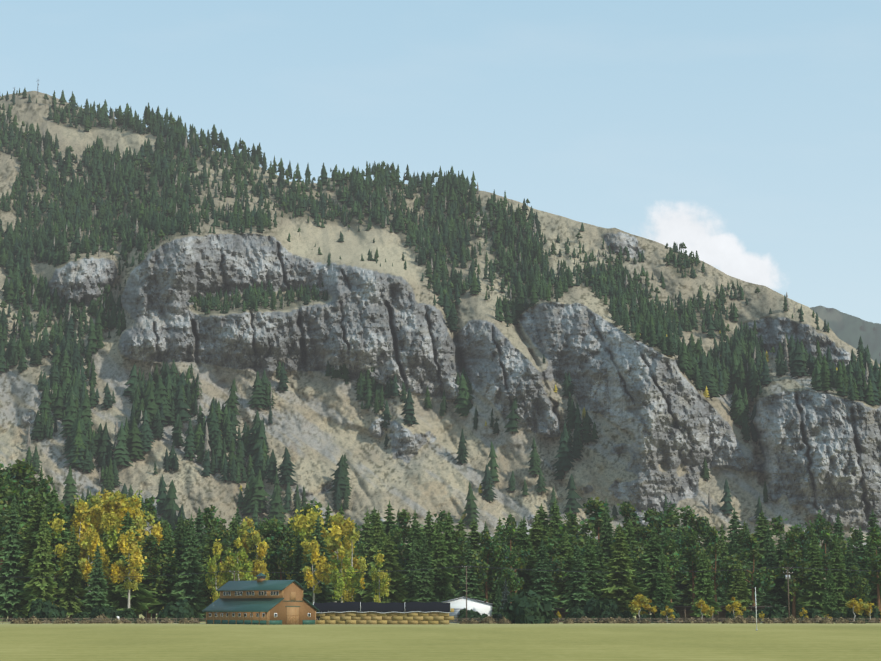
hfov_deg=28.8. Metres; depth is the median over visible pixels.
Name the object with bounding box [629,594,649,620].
aspen tree
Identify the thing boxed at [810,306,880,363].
ridge terrain
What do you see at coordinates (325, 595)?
conifer tree
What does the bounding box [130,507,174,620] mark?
cottonwood tree
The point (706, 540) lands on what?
conifer tree
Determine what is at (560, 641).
field ground
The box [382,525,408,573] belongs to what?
pine tree
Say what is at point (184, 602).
green bush
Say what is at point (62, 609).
green bush
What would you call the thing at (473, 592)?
conifer tree
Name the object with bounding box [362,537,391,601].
conifer tree
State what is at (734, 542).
conifer tree
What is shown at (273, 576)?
pine tree
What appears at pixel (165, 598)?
conifer tree
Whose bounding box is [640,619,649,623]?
dry bush
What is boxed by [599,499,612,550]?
conifer tree
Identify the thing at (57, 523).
cottonwood tree
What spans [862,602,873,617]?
aspen tree
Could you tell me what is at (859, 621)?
dry bush
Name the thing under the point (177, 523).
conifer tree
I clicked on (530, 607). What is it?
green bush
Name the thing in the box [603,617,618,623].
dry bush
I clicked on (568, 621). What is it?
dry bush
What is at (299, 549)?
conifer tree
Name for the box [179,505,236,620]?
pine tree
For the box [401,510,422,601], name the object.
conifer tree
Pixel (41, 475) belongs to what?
conifer tree
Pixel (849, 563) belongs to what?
conifer tree
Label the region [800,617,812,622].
dry bush
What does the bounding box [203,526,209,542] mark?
conifer tree
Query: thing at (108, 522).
cottonwood tree
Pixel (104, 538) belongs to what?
conifer tree
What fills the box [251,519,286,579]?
pine tree
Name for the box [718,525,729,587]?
conifer tree
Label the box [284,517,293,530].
pine tree
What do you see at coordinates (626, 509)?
pine tree
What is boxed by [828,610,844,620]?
green bush
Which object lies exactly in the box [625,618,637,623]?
dry bush
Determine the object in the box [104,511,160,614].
conifer tree
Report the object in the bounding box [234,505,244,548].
conifer tree
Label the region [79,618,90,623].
dry bush
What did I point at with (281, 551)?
pine tree
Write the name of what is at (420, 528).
pine tree
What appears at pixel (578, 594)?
conifer tree
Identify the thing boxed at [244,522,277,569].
pine tree
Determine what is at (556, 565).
pine tree
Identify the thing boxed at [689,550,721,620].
conifer tree
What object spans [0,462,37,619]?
conifer tree
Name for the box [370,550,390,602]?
cottonwood tree
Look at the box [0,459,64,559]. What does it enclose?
pine tree
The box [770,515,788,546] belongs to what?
pine tree
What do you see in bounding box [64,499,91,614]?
pine tree
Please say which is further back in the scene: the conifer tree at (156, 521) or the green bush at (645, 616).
the conifer tree at (156, 521)
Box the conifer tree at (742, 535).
[737,520,749,558]
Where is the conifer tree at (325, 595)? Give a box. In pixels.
[299,515,340,619]
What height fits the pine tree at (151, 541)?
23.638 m
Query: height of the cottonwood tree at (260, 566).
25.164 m
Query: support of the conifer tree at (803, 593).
on the field ground at (560, 641)
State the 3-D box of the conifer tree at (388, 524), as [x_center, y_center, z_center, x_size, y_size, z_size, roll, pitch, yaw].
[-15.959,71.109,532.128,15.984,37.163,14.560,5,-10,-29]
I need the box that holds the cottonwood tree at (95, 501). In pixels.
[76,489,113,548]
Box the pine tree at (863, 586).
[841,565,870,602]
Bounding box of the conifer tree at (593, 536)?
[589,526,605,571]
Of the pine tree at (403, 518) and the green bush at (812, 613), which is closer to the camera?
the green bush at (812, 613)
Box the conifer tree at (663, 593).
[653,552,673,605]
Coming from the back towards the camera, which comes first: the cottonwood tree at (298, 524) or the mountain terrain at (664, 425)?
the mountain terrain at (664, 425)
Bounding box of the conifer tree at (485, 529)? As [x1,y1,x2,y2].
[480,521,493,549]
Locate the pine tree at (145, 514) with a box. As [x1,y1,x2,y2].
[136,510,158,617]
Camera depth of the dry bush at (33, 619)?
406.92 m
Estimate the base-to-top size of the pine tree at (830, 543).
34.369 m
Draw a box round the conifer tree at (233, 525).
[224,515,243,560]
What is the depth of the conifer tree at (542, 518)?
534.74 m
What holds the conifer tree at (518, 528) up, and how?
on the field ground at (560, 641)
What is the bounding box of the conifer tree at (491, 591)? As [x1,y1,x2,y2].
[479,526,496,609]
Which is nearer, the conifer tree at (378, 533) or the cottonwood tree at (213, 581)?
the cottonwood tree at (213, 581)
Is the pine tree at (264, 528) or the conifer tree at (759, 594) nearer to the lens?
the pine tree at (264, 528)
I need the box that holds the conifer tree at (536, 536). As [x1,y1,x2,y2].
[528,513,546,567]
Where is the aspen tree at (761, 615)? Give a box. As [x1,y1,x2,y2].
[759,612,764,620]
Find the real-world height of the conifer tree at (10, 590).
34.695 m
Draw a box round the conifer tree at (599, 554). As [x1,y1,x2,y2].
[594,540,607,600]
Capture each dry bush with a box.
[10,617,25,623]
[25,615,41,623]
[53,618,63,623]
[62,617,74,623]
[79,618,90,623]
[93,614,110,623]
[110,618,122,623]
[134,617,146,623]
[160,617,173,622]
[178,618,191,623]
[459,619,467,623]
[468,618,478,623]
[479,616,497,623]
[497,617,510,623]
[550,618,558,623]
[563,617,573,623]
[576,615,593,622]
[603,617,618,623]
[616,616,625,622]
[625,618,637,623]
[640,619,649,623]
[684,617,696,622]
[708,619,717,623]
[722,618,734,623]
[732,615,747,623]
[746,616,759,622]
[762,618,773,623]
[782,615,799,623]
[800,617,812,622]
[811,615,820,622]
[818,616,833,623]
[835,617,848,622]
[853,619,865,623]
[867,617,880,622]
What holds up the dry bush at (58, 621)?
on the field ground at (560, 641)
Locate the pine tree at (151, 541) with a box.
[141,534,177,620]
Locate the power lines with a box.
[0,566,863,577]
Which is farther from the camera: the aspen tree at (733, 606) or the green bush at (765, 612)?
the green bush at (765, 612)
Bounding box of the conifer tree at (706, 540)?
[701,520,710,551]
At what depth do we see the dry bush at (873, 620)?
419.59 m
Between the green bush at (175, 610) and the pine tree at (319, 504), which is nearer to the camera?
the green bush at (175, 610)
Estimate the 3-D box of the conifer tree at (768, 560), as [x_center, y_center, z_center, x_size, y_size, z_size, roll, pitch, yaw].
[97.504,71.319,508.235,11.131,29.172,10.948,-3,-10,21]
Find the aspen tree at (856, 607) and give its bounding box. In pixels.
[845,598,864,620]
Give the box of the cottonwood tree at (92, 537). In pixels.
[75,524,110,607]
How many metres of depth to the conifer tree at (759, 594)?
493.77 m
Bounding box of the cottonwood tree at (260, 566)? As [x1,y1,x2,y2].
[244,529,270,580]
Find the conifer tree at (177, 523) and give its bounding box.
[172,518,183,553]
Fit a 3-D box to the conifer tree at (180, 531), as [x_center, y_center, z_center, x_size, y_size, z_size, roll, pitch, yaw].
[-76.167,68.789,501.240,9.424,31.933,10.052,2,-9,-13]
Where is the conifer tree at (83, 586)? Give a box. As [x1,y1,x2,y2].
[79,505,103,611]
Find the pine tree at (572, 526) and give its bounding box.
[546,512,604,561]
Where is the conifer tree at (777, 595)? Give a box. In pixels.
[757,534,803,619]
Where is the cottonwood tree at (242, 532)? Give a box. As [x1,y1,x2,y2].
[235,516,254,580]
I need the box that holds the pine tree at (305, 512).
[298,503,326,539]
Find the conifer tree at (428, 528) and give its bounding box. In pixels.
[418,511,436,563]
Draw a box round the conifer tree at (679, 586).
[673,526,690,605]
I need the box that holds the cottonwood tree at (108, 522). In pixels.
[89,508,120,589]
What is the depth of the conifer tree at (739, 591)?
445.75 m
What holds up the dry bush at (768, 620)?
on the field ground at (560, 641)
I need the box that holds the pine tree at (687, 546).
[674,527,711,604]
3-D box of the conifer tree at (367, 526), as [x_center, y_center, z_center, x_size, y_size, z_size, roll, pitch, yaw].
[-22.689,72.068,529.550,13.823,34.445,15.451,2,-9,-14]
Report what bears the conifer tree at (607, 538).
on the field ground at (560, 641)
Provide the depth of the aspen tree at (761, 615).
422.13 m
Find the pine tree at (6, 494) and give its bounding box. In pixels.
[0,472,29,569]
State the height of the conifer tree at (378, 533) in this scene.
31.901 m
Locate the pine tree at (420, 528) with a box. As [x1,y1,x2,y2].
[402,521,423,585]
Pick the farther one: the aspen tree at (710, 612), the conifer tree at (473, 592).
the conifer tree at (473, 592)
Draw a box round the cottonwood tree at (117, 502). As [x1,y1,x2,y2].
[99,490,143,563]
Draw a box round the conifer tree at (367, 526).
[356,508,373,602]
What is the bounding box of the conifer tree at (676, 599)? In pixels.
[651,529,680,614]
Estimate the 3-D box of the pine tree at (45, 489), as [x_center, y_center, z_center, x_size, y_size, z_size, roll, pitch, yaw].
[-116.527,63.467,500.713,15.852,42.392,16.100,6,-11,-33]
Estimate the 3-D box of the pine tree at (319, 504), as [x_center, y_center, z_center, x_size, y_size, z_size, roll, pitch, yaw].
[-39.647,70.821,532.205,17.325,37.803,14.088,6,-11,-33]
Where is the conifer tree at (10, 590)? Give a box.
[0,495,30,620]
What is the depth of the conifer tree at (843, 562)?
500.67 m
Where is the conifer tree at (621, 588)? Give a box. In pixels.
[600,522,643,615]
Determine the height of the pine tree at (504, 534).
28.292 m
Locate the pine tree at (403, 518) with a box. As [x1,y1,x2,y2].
[394,509,421,552]
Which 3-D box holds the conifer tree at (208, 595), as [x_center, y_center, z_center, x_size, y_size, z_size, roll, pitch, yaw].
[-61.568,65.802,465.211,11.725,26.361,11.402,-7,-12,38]
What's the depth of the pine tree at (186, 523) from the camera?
537.21 m
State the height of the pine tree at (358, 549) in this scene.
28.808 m
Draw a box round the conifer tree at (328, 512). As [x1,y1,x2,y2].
[321,503,331,532]
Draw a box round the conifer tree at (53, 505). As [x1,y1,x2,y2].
[18,486,70,608]
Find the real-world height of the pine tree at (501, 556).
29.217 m
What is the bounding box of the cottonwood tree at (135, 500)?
[119,490,148,567]
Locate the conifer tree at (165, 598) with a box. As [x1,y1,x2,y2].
[145,529,180,613]
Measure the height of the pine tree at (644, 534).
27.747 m
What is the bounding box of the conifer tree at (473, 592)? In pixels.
[451,539,486,601]
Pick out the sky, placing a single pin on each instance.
(746, 134)
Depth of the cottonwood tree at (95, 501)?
485.91 m
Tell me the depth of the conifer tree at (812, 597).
462.67 m
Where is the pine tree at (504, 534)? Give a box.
[485,522,518,590]
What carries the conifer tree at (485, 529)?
on the field ground at (560, 641)
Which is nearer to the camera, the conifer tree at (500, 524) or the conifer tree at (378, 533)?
the conifer tree at (378, 533)
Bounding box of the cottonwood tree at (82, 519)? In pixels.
[65,495,101,607]
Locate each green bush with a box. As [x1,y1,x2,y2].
[26,597,65,622]
[58,607,67,617]
[71,611,91,622]
[91,606,116,622]
[116,607,137,622]
[158,598,196,622]
[161,602,194,622]
[457,608,480,622]
[468,613,487,620]
[492,612,500,620]
[499,590,552,623]
[567,606,583,617]
[571,611,586,622]
[584,597,619,622]
[600,611,622,619]
[620,610,634,620]
[637,614,653,622]
[651,602,679,622]
[725,609,749,617]
[749,611,763,622]
[755,609,768,619]
[757,603,790,620]
[799,607,821,619]
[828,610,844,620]
[845,606,880,622]
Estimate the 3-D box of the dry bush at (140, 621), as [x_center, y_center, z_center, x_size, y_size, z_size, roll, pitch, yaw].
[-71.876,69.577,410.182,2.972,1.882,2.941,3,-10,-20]
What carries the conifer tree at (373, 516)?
on the field ground at (560, 641)
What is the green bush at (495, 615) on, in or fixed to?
on the field ground at (560, 641)
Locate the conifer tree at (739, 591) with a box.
[726,560,754,611]
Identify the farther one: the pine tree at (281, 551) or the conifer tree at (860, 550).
the conifer tree at (860, 550)
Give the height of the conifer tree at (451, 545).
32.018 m
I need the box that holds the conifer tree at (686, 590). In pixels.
[679,539,699,605]
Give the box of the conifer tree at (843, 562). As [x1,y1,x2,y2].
[828,534,845,572]
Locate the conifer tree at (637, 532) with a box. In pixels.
[634,516,650,619]
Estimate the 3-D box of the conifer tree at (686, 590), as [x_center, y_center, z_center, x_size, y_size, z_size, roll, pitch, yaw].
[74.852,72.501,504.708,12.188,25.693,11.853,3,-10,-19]
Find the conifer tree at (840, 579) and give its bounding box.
[822,540,850,615]
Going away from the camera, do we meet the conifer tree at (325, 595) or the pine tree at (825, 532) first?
the conifer tree at (325, 595)
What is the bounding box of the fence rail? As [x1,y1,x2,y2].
[0,617,880,623]
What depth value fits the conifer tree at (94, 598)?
441.45 m
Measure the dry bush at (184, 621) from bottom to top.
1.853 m
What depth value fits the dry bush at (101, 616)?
413.48 m
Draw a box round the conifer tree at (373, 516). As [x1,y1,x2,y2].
[363,507,382,540]
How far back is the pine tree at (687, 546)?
473.67 m
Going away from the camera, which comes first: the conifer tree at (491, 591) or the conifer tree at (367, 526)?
the conifer tree at (491, 591)
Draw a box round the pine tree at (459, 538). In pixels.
[446,530,474,589]
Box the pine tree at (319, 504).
[293,498,323,541]
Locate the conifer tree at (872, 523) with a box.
[864,509,880,553]
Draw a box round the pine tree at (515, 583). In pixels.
[495,554,523,597]
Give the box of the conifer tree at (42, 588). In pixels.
[23,509,56,615]
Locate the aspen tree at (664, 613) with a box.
[660,606,674,622]
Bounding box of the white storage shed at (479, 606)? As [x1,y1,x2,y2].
[443,596,491,622]
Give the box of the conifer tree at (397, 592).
[366,531,407,602]
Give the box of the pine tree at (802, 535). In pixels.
[776,522,820,610]
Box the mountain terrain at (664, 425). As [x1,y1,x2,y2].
[0,91,880,613]
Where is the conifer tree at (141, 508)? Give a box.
[138,490,157,616]
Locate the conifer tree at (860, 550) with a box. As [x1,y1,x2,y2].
[852,527,866,582]
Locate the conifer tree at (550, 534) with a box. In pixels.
[544,527,560,588]
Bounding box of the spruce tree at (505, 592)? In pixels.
[497,579,510,617]
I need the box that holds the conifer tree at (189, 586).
[169,513,208,620]
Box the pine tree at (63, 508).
[58,506,68,542]
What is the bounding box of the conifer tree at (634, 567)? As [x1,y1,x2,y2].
[626,540,648,615]
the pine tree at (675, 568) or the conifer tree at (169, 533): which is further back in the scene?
the conifer tree at (169, 533)
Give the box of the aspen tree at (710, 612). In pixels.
[708,606,713,617]
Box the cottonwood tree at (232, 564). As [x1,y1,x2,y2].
[225,538,256,580]
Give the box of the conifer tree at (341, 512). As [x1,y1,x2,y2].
[332,503,359,602]
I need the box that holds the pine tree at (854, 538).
[844,527,858,572]
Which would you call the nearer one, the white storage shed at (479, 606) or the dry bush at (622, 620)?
the dry bush at (622, 620)
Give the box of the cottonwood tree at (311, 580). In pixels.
[300,537,330,603]
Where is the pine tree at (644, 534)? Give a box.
[632,525,651,613]
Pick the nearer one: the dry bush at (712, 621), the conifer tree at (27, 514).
the dry bush at (712, 621)
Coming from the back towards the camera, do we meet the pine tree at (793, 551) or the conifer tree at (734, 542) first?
the conifer tree at (734, 542)
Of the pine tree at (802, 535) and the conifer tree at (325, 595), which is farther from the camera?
the pine tree at (802, 535)
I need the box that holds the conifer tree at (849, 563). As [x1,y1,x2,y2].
[844,535,867,616]
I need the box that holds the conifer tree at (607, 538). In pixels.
[598,508,613,586]
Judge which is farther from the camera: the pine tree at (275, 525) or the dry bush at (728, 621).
the pine tree at (275, 525)
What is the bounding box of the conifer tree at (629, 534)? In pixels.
[623,519,649,611]
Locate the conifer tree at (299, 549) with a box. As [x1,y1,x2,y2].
[289,534,304,585]
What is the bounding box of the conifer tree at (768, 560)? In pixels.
[759,522,775,602]
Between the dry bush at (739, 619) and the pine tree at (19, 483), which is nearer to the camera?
the dry bush at (739, 619)
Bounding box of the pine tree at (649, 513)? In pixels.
[640,508,662,613]
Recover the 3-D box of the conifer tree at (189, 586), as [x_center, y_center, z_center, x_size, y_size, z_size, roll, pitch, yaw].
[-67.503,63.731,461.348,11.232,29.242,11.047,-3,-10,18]
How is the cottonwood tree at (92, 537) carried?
on the field ground at (560, 641)
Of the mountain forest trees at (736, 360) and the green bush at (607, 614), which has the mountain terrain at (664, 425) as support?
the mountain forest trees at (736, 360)
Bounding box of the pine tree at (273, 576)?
[269,529,305,579]
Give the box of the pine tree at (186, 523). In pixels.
[174,518,194,554]
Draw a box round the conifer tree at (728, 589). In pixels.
[724,544,734,605]
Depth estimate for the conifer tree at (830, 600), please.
444.61 m
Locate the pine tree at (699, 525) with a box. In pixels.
[679,503,708,547]
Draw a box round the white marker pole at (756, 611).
[755,587,757,630]
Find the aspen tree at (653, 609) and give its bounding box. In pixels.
[639,599,657,614]
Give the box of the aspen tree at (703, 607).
[695,599,710,617]
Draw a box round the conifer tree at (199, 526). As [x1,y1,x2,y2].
[194,507,206,616]
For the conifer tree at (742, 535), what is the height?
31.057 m
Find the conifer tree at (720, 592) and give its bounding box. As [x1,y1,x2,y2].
[707,536,727,605]
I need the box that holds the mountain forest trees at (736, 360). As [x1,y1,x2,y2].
[0,88,880,537]
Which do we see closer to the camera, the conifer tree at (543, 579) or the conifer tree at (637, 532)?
the conifer tree at (543, 579)
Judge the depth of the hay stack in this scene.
397.95 m
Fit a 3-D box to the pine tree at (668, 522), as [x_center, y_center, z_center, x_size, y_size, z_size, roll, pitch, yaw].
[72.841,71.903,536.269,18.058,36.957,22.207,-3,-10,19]
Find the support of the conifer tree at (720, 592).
on the field ground at (560, 641)
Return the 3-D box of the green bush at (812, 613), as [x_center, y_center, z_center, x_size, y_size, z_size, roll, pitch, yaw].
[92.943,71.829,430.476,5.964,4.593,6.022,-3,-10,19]
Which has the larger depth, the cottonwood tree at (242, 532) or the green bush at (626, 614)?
the cottonwood tree at (242, 532)
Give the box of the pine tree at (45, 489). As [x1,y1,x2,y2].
[32,475,69,542]
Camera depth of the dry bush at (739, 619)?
411.35 m
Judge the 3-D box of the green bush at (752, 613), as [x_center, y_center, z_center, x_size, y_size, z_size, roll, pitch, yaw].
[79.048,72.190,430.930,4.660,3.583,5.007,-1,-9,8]
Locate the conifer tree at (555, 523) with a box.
[544,500,563,542]
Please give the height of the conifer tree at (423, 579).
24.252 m
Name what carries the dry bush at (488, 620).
on the field ground at (560, 641)
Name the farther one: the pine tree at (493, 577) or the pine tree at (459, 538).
the pine tree at (459, 538)
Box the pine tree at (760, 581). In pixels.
[726,533,777,605]
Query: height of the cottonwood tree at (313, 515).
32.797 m
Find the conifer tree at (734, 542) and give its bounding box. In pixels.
[719,528,741,602]
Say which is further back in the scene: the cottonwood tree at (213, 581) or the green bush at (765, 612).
the cottonwood tree at (213, 581)
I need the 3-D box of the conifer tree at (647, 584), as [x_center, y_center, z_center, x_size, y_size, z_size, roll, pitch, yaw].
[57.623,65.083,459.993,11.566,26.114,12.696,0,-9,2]
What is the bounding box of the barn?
[202,573,319,624]
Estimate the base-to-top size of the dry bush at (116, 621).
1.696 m
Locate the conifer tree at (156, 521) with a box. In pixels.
[142,512,162,620]
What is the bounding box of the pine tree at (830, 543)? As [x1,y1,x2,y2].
[813,510,846,578]
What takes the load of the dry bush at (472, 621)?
on the field ground at (560, 641)
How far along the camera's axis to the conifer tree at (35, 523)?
463.54 m
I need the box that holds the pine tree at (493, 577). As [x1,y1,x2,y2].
[469,532,503,601]
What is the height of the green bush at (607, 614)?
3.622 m
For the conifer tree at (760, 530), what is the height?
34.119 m
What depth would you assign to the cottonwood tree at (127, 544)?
449.33 m
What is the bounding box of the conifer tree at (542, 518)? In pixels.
[530,503,549,545]
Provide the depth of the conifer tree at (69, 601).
454.45 m
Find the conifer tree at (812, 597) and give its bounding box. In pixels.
[796,534,826,613]
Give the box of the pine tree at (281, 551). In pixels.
[261,517,296,579]
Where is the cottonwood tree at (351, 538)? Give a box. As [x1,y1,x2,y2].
[342,521,367,596]
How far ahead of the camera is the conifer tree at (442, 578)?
472.30 m
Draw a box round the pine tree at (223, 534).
[198,528,234,592]
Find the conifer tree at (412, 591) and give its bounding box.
[405,538,418,602]
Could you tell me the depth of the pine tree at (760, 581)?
464.70 m
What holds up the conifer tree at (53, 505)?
on the field ground at (560, 641)
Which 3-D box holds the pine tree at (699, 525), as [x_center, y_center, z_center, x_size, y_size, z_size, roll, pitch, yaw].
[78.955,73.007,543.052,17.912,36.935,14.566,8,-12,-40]
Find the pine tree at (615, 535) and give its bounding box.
[611,525,624,550]
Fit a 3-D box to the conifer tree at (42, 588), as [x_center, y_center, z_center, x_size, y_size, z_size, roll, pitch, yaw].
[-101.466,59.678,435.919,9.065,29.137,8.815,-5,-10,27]
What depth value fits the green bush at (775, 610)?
431.79 m
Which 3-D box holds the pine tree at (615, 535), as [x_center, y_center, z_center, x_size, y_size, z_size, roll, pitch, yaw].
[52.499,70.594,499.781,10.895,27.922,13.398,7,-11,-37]
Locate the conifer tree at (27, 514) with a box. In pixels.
[0,485,32,603]
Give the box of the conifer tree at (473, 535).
[457,518,496,611]
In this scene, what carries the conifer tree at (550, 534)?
on the field ground at (560, 641)
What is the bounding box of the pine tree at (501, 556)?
[492,514,529,602]
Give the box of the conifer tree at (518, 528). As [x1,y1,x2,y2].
[494,524,530,605]
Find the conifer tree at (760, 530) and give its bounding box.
[753,511,776,573]
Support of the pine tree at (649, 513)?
on the field ground at (560, 641)
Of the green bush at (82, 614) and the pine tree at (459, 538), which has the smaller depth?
the green bush at (82, 614)
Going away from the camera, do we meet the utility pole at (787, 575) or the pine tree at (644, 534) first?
the utility pole at (787, 575)
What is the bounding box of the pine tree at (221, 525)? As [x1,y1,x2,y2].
[202,515,228,545]
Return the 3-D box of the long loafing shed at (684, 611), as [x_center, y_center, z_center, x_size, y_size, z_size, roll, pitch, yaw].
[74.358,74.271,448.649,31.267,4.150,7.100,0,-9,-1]
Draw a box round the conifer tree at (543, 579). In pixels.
[530,539,558,619]
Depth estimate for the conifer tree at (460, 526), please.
537.93 m
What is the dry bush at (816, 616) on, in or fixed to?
on the field ground at (560, 641)
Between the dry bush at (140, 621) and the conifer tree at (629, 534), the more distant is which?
the conifer tree at (629, 534)
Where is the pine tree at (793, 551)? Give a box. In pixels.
[775,529,813,617]
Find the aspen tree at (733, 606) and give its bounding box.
[725,597,742,617]
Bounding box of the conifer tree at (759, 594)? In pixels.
[741,525,764,605]
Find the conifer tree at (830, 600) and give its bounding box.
[823,565,838,615]
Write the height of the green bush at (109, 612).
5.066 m
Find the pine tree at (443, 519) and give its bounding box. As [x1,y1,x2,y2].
[420,510,446,538]
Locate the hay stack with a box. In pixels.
[313,602,453,623]
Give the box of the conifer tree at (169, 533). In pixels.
[156,522,177,613]
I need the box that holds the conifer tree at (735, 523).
[726,508,742,551]
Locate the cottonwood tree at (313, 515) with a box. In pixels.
[283,505,348,579]
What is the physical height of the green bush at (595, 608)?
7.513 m
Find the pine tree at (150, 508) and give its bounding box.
[143,495,175,619]
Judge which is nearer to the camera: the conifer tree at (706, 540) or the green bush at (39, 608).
the green bush at (39, 608)
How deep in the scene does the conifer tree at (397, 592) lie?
469.64 m
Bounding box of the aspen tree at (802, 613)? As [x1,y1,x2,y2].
[799,607,807,617]
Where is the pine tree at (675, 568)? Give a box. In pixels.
[657,537,691,601]
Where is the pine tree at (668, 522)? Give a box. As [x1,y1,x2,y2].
[649,501,698,553]
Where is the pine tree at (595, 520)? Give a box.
[558,497,615,554]
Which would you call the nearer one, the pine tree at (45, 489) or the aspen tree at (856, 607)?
the aspen tree at (856, 607)
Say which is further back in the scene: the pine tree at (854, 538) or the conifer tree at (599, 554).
the pine tree at (854, 538)
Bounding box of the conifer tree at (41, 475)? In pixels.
[30,465,43,509]
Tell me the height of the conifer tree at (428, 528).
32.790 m
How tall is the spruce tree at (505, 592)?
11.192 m
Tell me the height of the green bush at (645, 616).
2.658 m
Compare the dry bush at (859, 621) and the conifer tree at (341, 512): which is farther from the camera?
the conifer tree at (341, 512)
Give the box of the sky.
[0,0,880,323]
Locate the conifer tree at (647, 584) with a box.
[636,525,675,612]
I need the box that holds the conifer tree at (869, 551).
[860,536,880,606]
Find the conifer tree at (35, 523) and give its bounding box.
[12,491,45,613]
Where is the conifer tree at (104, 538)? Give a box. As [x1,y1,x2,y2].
[85,531,119,610]
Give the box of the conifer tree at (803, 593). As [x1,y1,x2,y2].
[797,539,823,617]
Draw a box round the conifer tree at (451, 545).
[442,512,462,596]
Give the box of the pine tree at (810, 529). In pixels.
[805,520,829,574]
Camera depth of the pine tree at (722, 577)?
467.23 m
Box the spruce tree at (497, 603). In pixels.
[491,585,502,617]
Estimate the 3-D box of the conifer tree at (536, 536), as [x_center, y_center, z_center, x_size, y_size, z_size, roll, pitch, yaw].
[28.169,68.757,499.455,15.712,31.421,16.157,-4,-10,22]
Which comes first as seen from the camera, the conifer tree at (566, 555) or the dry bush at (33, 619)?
the dry bush at (33, 619)
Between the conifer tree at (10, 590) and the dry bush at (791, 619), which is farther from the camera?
the conifer tree at (10, 590)
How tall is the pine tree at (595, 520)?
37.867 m
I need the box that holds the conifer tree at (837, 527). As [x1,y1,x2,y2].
[833,514,844,553]
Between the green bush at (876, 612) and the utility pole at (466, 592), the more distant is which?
the green bush at (876, 612)
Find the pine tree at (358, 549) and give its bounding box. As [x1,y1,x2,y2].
[350,522,368,594]
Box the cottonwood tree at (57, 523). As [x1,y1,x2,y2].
[39,513,70,601]
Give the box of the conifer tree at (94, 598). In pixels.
[80,544,112,615]
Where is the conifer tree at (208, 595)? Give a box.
[200,525,223,615]
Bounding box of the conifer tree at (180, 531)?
[173,511,186,587]
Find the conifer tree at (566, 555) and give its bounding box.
[551,528,575,607]
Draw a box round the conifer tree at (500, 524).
[491,517,502,545]
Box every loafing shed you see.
[552,608,581,620]
[673,606,786,620]
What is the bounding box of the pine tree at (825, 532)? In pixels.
[802,519,846,592]
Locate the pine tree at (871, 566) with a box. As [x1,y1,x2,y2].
[858,526,880,620]
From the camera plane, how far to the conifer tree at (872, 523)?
540.41 m
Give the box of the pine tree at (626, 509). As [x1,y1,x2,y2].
[617,501,642,547]
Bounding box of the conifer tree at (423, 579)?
[408,534,438,601]
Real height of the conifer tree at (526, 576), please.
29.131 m
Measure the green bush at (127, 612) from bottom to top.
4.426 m
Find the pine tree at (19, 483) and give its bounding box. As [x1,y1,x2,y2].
[0,459,30,514]
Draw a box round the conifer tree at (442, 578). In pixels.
[428,520,454,601]
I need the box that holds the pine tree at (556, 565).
[533,535,571,596]
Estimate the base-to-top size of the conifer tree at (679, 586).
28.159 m
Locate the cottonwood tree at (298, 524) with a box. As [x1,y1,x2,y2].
[279,509,310,578]
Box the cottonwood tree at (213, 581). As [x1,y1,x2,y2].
[205,539,227,601]
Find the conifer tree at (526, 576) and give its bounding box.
[514,518,536,594]
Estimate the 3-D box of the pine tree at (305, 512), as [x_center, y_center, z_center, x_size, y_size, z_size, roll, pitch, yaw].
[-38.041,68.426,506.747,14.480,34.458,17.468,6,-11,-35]
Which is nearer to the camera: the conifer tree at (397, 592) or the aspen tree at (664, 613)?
the aspen tree at (664, 613)
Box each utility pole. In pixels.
[466,566,466,619]
[783,567,792,615]
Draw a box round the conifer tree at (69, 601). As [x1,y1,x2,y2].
[54,526,86,617]
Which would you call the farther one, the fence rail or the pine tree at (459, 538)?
the pine tree at (459, 538)
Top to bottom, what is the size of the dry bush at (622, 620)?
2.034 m
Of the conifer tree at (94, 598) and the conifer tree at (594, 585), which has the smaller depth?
the conifer tree at (94, 598)
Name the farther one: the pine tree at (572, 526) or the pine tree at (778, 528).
the pine tree at (778, 528)
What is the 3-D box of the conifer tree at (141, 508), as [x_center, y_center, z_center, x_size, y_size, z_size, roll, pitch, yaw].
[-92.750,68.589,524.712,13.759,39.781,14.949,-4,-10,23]
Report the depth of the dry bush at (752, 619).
415.82 m
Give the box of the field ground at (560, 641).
[0,614,880,660]
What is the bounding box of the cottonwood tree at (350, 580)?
[328,546,363,602]
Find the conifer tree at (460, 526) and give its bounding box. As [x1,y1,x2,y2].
[455,518,467,553]
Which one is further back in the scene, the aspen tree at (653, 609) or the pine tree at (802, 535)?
the pine tree at (802, 535)
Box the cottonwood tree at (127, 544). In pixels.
[110,526,146,607]
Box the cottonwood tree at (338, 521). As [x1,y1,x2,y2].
[320,512,354,601]
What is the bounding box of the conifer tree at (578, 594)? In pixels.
[559,543,594,620]
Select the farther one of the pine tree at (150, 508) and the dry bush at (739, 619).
the pine tree at (150, 508)
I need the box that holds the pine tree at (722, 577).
[694,526,731,601]
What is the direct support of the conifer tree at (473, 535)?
on the field ground at (560, 641)
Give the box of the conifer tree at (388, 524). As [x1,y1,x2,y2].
[380,500,405,600]
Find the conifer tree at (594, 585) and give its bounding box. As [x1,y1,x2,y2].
[581,533,604,598]
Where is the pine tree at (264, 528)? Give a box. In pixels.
[244,517,278,573]
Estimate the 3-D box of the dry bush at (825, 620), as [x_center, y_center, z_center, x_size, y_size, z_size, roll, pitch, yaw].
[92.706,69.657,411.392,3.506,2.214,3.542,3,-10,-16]
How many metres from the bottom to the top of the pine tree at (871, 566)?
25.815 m
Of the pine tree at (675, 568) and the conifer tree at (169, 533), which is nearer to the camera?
the pine tree at (675, 568)
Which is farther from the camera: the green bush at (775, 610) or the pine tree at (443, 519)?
the pine tree at (443, 519)
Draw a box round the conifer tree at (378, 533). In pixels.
[362,511,386,597]
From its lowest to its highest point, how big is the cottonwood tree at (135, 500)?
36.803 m
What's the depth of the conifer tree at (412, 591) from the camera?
468.77 m
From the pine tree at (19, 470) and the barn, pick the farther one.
the pine tree at (19, 470)
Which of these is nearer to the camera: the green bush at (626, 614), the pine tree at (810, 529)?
the green bush at (626, 614)

